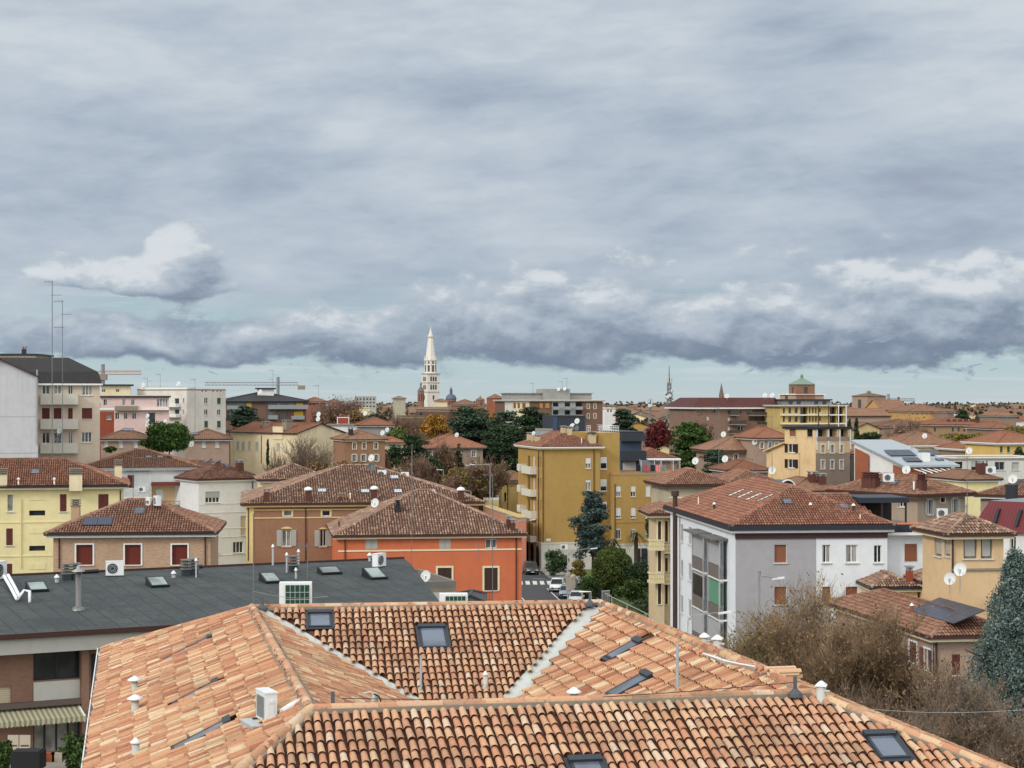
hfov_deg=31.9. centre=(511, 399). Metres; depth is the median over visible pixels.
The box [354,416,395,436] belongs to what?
grey house
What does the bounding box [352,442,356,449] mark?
window
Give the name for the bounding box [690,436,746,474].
brick house
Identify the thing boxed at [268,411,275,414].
window
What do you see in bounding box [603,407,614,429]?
house
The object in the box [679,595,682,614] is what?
window
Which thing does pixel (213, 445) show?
brick house
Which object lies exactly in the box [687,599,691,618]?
window
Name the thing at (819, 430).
window
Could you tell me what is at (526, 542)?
arch door
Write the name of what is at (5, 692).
window
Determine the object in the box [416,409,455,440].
house
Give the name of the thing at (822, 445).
window
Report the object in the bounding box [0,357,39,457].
gable wall house
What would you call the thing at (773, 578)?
street lamp
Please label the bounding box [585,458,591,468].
window
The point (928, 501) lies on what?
window
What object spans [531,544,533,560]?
arch door
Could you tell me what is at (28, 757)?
covered table
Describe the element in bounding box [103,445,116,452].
shrub
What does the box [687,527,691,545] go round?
window
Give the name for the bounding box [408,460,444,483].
bare tree
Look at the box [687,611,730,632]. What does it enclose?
street lamp
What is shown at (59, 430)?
satellite dish
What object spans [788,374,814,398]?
tower
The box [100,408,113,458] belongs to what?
red box house
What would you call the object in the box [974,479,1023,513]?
tiled house
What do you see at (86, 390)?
window
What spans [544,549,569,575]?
magnolia
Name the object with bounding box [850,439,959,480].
grey sheet house
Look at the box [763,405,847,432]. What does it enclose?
yellow balcony block
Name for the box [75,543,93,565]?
window
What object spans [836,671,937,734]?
brown tree
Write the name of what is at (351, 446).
brick house
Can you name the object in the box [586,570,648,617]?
lawn
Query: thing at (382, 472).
air conditioner
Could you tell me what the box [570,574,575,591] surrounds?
gate pillar
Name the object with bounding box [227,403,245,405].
window
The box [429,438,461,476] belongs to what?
bare tree
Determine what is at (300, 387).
tower crane
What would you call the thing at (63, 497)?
window
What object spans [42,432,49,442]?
window
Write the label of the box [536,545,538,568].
arch door
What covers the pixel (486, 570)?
window
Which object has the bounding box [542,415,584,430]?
modern block
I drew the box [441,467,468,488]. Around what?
green tree
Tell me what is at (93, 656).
window
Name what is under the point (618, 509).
window
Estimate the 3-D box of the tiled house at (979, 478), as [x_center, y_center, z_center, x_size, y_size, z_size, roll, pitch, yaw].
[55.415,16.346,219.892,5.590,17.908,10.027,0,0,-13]
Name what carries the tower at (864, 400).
on the long palace at (886, 405)
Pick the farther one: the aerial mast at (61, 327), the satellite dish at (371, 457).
the satellite dish at (371, 457)
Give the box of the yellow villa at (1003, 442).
[960,430,1023,454]
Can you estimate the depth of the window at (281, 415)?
342.96 m
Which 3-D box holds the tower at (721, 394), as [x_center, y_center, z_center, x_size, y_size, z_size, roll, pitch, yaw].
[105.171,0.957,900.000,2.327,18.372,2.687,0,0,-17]
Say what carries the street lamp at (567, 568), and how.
on the road
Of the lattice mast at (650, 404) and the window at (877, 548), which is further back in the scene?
the lattice mast at (650, 404)
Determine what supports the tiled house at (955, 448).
on the ground
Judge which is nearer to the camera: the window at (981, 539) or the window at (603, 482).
the window at (981, 539)
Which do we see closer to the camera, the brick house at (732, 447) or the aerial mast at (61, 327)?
the aerial mast at (61, 327)
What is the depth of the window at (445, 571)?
171.40 m
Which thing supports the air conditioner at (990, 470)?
on the tiled house at (979, 478)
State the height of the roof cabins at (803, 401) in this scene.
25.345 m
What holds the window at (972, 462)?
in the white flat house at (1006, 466)
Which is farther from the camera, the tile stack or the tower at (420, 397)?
the tower at (420, 397)
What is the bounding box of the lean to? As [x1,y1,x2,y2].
[456,589,487,600]
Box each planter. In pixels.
[46,751,54,761]
[53,751,63,761]
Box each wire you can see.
[254,591,327,597]
[873,709,1018,712]
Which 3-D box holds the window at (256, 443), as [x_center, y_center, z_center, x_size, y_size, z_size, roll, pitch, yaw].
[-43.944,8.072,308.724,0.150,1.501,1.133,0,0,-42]
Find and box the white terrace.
[87,449,200,506]
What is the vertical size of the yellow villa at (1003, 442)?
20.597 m
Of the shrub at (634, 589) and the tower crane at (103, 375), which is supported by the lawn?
the shrub at (634, 589)
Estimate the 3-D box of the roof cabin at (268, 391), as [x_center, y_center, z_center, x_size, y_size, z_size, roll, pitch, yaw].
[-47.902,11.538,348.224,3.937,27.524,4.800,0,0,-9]
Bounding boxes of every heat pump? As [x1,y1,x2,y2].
[279,581,311,603]
[439,592,467,601]
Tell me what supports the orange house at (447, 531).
on the ground
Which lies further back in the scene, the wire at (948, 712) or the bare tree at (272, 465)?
the bare tree at (272, 465)
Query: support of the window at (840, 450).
in the cream tower house at (800, 450)
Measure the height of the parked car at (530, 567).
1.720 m
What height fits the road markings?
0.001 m
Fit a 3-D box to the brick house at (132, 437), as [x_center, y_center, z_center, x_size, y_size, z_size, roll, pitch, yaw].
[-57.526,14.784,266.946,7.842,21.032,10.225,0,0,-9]
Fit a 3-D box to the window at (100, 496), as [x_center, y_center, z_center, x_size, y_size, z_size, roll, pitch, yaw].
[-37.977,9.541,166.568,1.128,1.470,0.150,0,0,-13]
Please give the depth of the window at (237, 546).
222.79 m
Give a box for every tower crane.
[98,364,140,383]
[205,377,304,394]
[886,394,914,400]
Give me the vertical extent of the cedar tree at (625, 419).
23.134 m
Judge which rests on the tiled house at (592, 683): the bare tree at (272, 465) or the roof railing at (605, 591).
the roof railing at (605, 591)
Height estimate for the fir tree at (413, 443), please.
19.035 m
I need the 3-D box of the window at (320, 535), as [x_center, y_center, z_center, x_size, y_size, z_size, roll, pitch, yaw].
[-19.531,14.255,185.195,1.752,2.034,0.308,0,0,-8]
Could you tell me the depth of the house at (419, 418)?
420.72 m
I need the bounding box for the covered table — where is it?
[11,748,45,767]
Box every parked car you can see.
[523,561,538,574]
[548,577,564,591]
[558,584,569,597]
[568,590,584,599]
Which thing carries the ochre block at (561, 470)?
on the ground
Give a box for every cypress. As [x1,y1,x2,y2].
[266,439,269,470]
[847,418,851,438]
[853,418,858,437]
[951,547,1023,745]
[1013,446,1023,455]
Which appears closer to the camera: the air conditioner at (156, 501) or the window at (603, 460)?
the air conditioner at (156, 501)
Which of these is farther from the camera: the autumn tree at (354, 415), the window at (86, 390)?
the autumn tree at (354, 415)
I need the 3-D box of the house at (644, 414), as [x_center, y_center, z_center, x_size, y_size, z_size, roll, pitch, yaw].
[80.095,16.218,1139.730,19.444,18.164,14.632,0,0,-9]
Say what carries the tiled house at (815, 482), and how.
on the ground
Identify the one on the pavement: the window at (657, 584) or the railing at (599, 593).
the railing at (599, 593)
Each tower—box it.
[418,383,423,406]
[421,325,440,406]
[446,388,456,409]
[476,396,484,415]
[487,394,500,415]
[719,383,723,397]
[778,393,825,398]
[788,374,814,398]
[852,391,885,407]
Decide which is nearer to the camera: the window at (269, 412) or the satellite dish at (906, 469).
the satellite dish at (906, 469)
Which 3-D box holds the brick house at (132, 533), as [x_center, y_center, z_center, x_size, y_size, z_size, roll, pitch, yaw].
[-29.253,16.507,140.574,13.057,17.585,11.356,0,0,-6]
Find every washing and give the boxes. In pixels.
[636,465,640,470]
[644,465,648,470]
[650,465,654,470]
[661,465,665,470]
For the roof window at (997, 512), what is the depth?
127.16 m
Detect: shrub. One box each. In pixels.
[0,740,12,767]
[55,731,84,767]
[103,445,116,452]
[305,457,329,470]
[333,460,349,466]
[570,559,586,576]
[610,577,648,601]
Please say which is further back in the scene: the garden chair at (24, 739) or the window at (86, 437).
the window at (86, 437)
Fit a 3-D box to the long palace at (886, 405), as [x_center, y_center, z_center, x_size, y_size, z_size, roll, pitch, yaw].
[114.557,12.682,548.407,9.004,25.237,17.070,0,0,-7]
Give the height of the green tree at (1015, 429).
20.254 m
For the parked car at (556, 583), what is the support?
on the road
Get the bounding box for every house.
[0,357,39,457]
[0,457,130,573]
[43,498,226,571]
[81,592,1013,767]
[100,395,170,453]
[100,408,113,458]
[100,428,147,457]
[101,384,133,394]
[185,428,232,463]
[227,420,346,473]
[252,462,315,486]
[306,397,326,421]
[326,399,341,406]
[326,489,528,600]
[330,427,387,467]
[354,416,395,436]
[359,407,369,415]
[385,436,405,471]
[398,413,424,452]
[407,407,448,414]
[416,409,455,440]
[433,399,448,406]
[449,399,480,417]
[497,470,517,512]
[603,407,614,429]
[631,411,654,417]
[631,422,649,429]
[634,412,648,421]
[642,443,668,453]
[642,447,680,469]
[652,413,668,418]
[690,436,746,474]
[707,459,768,475]
[713,469,775,481]
[733,426,784,466]
[763,426,851,485]
[783,471,833,492]
[824,472,977,521]
[824,588,996,730]
[845,408,891,422]
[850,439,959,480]
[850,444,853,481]
[856,565,921,596]
[870,419,917,438]
[879,430,954,451]
[903,568,922,598]
[909,512,1017,621]
[926,460,1003,516]
[934,440,964,454]
[935,455,1023,485]
[963,421,1018,433]
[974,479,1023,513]
[977,411,1018,425]
[979,498,1023,615]
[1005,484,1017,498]
[1016,416,1023,426]
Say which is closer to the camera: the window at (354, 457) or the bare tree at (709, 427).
the window at (354, 457)
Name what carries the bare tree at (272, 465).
on the ground
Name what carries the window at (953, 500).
in the hip roof house at (925, 494)
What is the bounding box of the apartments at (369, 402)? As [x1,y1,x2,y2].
[355,396,375,414]
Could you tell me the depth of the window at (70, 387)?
228.40 m
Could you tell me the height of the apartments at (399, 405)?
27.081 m
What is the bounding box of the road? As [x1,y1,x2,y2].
[522,569,586,599]
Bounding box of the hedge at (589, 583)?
[574,576,604,598]
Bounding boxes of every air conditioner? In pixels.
[0,560,6,578]
[105,560,123,576]
[138,487,145,492]
[146,497,152,505]
[153,496,160,506]
[239,687,300,729]
[372,553,385,566]
[377,470,386,474]
[561,544,567,549]
[883,473,893,482]
[936,508,947,516]
[986,467,995,473]
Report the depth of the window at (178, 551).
136.09 m
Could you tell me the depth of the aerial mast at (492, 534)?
157.96 m
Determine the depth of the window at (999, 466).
245.28 m
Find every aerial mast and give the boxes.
[52,281,52,456]
[54,299,71,456]
[253,514,253,603]
[293,543,309,578]
[314,385,318,426]
[411,451,411,564]
[486,473,492,600]
[957,455,967,512]
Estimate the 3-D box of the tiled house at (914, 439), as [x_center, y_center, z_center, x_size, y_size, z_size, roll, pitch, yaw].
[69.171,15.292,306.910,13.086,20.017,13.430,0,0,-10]
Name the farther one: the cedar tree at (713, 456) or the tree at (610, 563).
the cedar tree at (713, 456)
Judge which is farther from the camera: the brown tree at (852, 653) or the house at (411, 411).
the house at (411, 411)
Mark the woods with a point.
(937, 404)
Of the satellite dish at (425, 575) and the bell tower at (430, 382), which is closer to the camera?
the satellite dish at (425, 575)
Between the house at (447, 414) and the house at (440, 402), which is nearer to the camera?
the house at (447, 414)
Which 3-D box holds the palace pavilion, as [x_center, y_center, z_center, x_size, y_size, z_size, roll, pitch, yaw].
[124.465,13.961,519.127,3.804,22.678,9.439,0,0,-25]
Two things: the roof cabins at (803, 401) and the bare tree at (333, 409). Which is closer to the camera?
the roof cabins at (803, 401)
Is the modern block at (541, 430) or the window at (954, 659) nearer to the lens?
the window at (954, 659)
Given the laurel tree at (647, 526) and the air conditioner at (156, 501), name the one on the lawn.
the laurel tree at (647, 526)
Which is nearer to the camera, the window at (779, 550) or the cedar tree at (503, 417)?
the window at (779, 550)
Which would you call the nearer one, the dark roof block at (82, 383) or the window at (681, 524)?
the window at (681, 524)
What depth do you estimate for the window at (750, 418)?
335.09 m
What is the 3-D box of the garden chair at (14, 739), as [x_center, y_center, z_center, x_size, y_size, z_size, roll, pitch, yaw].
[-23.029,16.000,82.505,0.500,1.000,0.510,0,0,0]
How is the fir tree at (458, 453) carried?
on the ground
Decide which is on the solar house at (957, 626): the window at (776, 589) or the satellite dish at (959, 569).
the satellite dish at (959, 569)
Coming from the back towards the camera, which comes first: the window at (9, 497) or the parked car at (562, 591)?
the parked car at (562, 591)
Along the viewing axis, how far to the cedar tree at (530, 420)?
403.38 m
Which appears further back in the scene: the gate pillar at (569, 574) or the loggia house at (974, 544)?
the gate pillar at (569, 574)
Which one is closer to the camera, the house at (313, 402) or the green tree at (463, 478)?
the green tree at (463, 478)
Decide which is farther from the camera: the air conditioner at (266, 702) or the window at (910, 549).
the window at (910, 549)
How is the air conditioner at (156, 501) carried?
on the brick house at (132, 533)
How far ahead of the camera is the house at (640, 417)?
1008.60 m
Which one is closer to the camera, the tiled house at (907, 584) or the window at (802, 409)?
the tiled house at (907, 584)
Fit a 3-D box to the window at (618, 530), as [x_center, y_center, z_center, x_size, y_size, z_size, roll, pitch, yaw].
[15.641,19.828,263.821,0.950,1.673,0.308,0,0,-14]
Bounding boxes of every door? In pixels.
[156,489,162,498]
[526,542,527,560]
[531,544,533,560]
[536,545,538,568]
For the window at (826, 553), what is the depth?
132.87 m
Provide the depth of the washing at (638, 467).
267.39 m
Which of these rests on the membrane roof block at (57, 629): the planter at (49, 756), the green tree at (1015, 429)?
the planter at (49, 756)
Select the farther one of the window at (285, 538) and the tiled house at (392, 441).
the tiled house at (392, 441)
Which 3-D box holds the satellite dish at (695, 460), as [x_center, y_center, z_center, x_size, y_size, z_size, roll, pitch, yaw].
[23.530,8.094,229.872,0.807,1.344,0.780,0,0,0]
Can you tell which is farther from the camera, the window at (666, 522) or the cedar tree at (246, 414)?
the cedar tree at (246, 414)
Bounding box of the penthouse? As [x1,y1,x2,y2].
[0,346,53,357]
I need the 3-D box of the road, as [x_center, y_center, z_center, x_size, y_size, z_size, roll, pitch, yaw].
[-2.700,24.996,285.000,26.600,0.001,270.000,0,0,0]
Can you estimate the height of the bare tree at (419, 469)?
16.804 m
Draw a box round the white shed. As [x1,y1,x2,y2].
[326,417,356,431]
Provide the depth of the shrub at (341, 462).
231.44 m
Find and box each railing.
[596,586,610,602]
[601,590,660,622]
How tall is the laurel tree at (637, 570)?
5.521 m
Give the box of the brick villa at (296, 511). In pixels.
[240,464,485,563]
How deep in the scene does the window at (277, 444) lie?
303.99 m
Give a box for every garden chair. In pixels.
[8,735,18,749]
[19,735,29,747]
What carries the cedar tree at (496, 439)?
on the ground
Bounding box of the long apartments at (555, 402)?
[493,389,604,458]
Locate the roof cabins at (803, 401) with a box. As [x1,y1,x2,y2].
[774,399,832,404]
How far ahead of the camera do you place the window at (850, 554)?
133.06 m
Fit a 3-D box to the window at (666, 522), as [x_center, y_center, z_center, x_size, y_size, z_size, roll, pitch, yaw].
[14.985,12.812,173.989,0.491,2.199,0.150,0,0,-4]
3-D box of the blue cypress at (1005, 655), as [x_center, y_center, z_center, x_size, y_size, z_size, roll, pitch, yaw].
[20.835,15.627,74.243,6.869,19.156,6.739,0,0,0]
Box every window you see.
[0,686,10,709]
[5,528,13,545]
[6,495,13,512]
[7,564,11,573]
[29,510,44,515]
[29,546,44,550]
[33,717,78,750]
[42,385,49,393]
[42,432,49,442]
[54,385,60,393]
[54,432,60,442]
[59,494,67,512]
[68,385,72,393]
[68,432,72,442]
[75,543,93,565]
[81,386,92,395]
[81,408,92,419]
[81,432,91,442]
[91,654,95,688]
[97,494,108,509]
[123,543,141,565]
[147,413,154,422]
[157,398,167,406]
[170,543,188,565]
[205,491,218,503]
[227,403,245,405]
[232,542,243,553]
[241,516,245,535]
[255,442,258,450]
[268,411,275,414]
[276,443,279,451]
[277,403,294,404]
[277,412,286,419]
[277,527,295,546]
[282,510,292,516]
[315,528,331,546]
[321,510,331,516]
[351,454,357,461]
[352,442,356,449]
[360,454,366,461]
[362,442,366,449]
[373,454,379,461]
[436,566,453,579]
[471,450,475,456]
[482,566,499,590]
[485,539,495,547]
[576,402,581,406]
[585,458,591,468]
[585,480,591,490]
[600,457,606,469]
[600,479,606,491]
[615,507,621,518]
[615,528,621,539]
[616,486,620,496]
[630,507,636,518]
[631,486,634,496]
[634,548,640,562]
[641,548,647,566]
[646,486,649,496]
[657,520,661,542]
[657,551,661,571]
[657,584,661,604]
[664,520,668,542]
[664,554,668,571]
[664,585,668,604]
[679,524,682,542]
[679,560,682,578]
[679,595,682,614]
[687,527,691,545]
[687,563,691,581]
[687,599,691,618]
[733,453,738,459]
[749,417,763,420]
[753,409,763,411]
[773,545,787,563]
[774,587,785,605]
[785,444,797,452]
[785,459,797,468]
[788,429,795,436]
[800,407,804,413]
[800,416,804,422]
[808,429,812,436]
[818,429,821,436]
[821,444,825,453]
[821,459,825,469]
[821,545,831,563]
[822,587,829,605]
[830,444,834,453]
[830,459,834,469]
[839,444,843,453]
[839,459,843,469]
[845,545,858,563]
[846,587,856,594]
[873,545,882,563]
[904,543,916,561]
[908,639,917,664]
[919,646,933,672]
[925,498,934,515]
[950,497,959,513]
[952,654,959,676]
[962,539,978,559]
[971,461,978,469]
[980,539,993,559]
[992,508,1000,523]
[995,462,1005,470]
[1011,462,1019,470]
[1011,537,1015,552]
[1014,509,1022,525]
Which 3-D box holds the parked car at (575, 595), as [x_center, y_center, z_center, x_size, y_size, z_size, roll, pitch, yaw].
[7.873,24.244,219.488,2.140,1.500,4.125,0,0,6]
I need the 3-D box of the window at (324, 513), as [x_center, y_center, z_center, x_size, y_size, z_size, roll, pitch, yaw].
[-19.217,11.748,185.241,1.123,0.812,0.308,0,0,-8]
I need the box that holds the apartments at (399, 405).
[391,396,406,418]
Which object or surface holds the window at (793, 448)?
in the cream tower house at (800, 450)
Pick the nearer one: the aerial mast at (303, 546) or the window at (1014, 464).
the aerial mast at (303, 546)
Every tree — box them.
[226,405,263,435]
[262,448,290,470]
[275,432,334,467]
[309,406,336,423]
[314,395,364,423]
[339,409,367,423]
[364,412,390,420]
[385,444,403,468]
[385,450,393,469]
[386,410,423,453]
[386,426,408,439]
[391,451,436,482]
[401,435,432,469]
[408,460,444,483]
[419,414,451,438]
[422,455,445,483]
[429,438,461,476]
[439,467,474,495]
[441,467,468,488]
[445,406,493,442]
[452,443,464,471]
[458,451,512,510]
[480,425,517,471]
[484,410,523,452]
[509,407,549,443]
[591,545,633,596]
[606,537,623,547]
[610,408,638,430]
[622,531,646,563]
[622,556,648,587]
[632,593,648,615]
[643,419,674,450]
[645,517,648,538]
[668,421,713,468]
[683,415,718,466]
[699,449,730,473]
[713,569,944,706]
[755,593,970,729]
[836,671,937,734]
[851,431,882,439]
[882,656,1023,767]
[884,415,933,437]
[938,432,966,441]
[954,410,969,419]
[964,431,982,439]
[1003,425,1023,433]
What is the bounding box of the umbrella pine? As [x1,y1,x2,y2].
[137,421,194,453]
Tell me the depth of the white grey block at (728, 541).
134.12 m
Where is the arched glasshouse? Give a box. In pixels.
[774,479,794,484]
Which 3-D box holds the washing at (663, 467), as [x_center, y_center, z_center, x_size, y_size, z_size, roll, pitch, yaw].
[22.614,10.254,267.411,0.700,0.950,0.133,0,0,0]
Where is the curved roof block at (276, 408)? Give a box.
[226,392,309,465]
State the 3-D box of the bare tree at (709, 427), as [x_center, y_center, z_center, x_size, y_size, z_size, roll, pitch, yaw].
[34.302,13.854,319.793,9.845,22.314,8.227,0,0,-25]
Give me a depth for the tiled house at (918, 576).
129.31 m
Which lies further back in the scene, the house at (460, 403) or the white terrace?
the house at (460, 403)
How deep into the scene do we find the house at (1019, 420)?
810.10 m
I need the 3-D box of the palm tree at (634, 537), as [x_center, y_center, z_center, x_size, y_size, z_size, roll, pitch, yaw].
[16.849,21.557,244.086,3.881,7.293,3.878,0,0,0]
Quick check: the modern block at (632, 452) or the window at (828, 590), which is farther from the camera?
the modern block at (632, 452)
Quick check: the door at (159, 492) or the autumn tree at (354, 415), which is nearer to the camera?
the door at (159, 492)
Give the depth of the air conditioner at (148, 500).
139.50 m
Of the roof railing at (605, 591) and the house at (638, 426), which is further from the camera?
the house at (638, 426)
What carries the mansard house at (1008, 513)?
on the ground
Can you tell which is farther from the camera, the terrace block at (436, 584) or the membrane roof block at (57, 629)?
the terrace block at (436, 584)
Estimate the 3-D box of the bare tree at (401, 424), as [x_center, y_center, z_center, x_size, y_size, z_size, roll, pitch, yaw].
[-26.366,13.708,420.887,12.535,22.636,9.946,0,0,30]
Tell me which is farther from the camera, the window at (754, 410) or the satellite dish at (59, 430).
the window at (754, 410)
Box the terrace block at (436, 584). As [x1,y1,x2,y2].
[415,569,455,599]
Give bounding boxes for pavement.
[539,569,585,582]
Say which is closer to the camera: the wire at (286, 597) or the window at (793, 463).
the wire at (286, 597)
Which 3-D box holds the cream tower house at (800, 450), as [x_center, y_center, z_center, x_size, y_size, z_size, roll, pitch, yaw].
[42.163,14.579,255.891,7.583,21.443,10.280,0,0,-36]
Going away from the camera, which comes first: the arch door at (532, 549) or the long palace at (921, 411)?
the arch door at (532, 549)
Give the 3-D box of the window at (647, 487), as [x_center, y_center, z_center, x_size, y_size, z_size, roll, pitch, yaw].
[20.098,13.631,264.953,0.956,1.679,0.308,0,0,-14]
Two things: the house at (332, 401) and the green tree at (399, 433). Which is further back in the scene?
the house at (332, 401)
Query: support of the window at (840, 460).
in the cream tower house at (800, 450)
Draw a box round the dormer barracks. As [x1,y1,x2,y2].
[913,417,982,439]
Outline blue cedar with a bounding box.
[568,490,611,576]
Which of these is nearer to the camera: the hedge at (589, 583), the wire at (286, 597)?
the wire at (286, 597)
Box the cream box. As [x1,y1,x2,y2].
[483,495,498,511]
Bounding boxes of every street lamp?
[567,548,597,599]
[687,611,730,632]
[758,571,784,622]
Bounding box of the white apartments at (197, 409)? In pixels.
[141,388,225,457]
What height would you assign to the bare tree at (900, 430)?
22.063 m
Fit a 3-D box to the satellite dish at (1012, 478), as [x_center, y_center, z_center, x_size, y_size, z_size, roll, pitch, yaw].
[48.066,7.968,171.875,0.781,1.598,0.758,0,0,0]
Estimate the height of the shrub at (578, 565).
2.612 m
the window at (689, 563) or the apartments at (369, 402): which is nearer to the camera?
the window at (689, 563)
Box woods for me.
[351,401,1023,426]
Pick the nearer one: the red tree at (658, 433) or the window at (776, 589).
the window at (776, 589)
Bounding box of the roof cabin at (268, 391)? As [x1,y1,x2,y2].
[255,388,275,395]
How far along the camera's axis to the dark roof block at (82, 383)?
228.35 m
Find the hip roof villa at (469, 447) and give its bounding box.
[422,433,486,468]
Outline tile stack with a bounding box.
[758,666,802,680]
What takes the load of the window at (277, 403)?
in the curved roof block at (276, 408)
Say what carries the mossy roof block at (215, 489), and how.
on the ground
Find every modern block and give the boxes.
[535,428,552,435]
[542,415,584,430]
[601,430,645,469]
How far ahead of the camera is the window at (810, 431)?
251.04 m
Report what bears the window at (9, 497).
in the yellow house at (37, 495)
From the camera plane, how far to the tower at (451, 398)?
1246.94 m
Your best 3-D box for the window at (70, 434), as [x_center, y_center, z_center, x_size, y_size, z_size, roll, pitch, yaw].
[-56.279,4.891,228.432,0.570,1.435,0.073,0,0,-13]
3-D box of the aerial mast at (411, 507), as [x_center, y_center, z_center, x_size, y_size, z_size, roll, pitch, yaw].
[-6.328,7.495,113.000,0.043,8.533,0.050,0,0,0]
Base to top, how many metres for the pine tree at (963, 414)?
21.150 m
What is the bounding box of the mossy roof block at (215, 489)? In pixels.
[174,458,257,564]
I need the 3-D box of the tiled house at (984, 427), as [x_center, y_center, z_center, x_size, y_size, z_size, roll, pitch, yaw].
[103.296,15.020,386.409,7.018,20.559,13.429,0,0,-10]
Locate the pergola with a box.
[639,458,680,472]
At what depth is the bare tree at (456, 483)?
283.75 m
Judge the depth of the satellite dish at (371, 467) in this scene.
193.46 m
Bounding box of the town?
[376,403,1023,418]
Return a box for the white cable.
[702,653,754,668]
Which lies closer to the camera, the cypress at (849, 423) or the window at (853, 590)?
the window at (853, 590)
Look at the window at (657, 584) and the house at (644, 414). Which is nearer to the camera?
the window at (657, 584)
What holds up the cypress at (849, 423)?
on the ground
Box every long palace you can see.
[865,400,904,412]
[887,404,936,420]
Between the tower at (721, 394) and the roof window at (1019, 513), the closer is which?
the roof window at (1019, 513)
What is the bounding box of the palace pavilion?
[933,408,956,418]
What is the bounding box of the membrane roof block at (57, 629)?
[0,544,438,767]
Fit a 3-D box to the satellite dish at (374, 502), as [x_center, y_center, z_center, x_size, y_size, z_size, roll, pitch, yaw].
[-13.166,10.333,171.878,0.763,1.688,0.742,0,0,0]
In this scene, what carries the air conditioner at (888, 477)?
on the hip roof house at (925, 494)
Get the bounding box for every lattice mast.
[648,398,652,418]
[665,366,673,426]
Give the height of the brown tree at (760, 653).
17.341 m
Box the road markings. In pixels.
[522,578,559,599]
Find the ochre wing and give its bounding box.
[610,469,676,567]
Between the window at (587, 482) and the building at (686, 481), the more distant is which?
the window at (587, 482)
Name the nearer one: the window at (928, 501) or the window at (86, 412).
the window at (928, 501)
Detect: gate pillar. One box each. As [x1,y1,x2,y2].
[565,572,570,597]
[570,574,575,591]
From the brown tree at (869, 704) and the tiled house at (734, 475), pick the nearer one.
the brown tree at (869, 704)
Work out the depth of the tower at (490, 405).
637.52 m
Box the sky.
[0,0,1023,403]
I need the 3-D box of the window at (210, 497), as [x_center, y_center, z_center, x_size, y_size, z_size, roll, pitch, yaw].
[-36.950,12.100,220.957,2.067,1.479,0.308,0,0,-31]
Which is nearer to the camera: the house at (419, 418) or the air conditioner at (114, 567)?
the air conditioner at (114, 567)
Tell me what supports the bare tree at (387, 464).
on the ground
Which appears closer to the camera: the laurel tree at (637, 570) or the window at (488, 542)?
the window at (488, 542)
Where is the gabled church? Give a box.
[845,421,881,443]
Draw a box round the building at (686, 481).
[643,467,730,502]
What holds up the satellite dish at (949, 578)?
on the solar house at (957, 626)
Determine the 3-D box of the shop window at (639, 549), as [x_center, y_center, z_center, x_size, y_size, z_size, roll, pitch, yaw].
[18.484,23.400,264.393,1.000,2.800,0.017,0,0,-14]
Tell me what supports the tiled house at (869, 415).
on the ground
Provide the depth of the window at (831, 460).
252.02 m
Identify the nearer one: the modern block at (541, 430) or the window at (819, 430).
the window at (819, 430)
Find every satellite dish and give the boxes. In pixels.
[56,427,61,436]
[368,454,373,460]
[368,463,375,473]
[371,498,378,506]
[421,570,429,582]
[692,457,698,467]
[722,455,727,461]
[768,466,775,473]
[902,465,910,473]
[944,572,955,593]
[954,563,965,575]
[966,447,971,453]
[1008,474,1016,483]
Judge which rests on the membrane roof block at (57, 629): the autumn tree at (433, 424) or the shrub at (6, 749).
the shrub at (6, 749)
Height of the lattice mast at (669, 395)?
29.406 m
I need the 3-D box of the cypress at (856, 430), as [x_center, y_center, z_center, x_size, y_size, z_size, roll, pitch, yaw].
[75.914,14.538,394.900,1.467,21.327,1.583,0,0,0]
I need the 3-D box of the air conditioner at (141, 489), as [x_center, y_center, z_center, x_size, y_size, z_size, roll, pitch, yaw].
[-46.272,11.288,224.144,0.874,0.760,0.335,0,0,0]
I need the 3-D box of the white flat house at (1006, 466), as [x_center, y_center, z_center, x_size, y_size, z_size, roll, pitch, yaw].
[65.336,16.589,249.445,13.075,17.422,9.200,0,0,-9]
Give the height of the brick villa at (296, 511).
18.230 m
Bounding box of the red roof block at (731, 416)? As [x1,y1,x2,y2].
[664,398,777,464]
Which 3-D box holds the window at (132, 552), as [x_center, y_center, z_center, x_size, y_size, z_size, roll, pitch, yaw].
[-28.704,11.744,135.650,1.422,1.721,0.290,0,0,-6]
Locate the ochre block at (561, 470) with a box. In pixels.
[513,425,619,569]
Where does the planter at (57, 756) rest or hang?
on the membrane roof block at (57, 629)
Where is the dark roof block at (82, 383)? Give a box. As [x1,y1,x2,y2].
[0,357,102,463]
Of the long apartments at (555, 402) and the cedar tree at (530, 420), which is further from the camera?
the long apartments at (555, 402)
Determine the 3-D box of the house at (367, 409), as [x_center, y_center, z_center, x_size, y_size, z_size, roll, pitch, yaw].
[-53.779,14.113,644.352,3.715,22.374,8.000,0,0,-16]
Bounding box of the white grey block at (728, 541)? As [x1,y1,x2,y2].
[663,476,922,651]

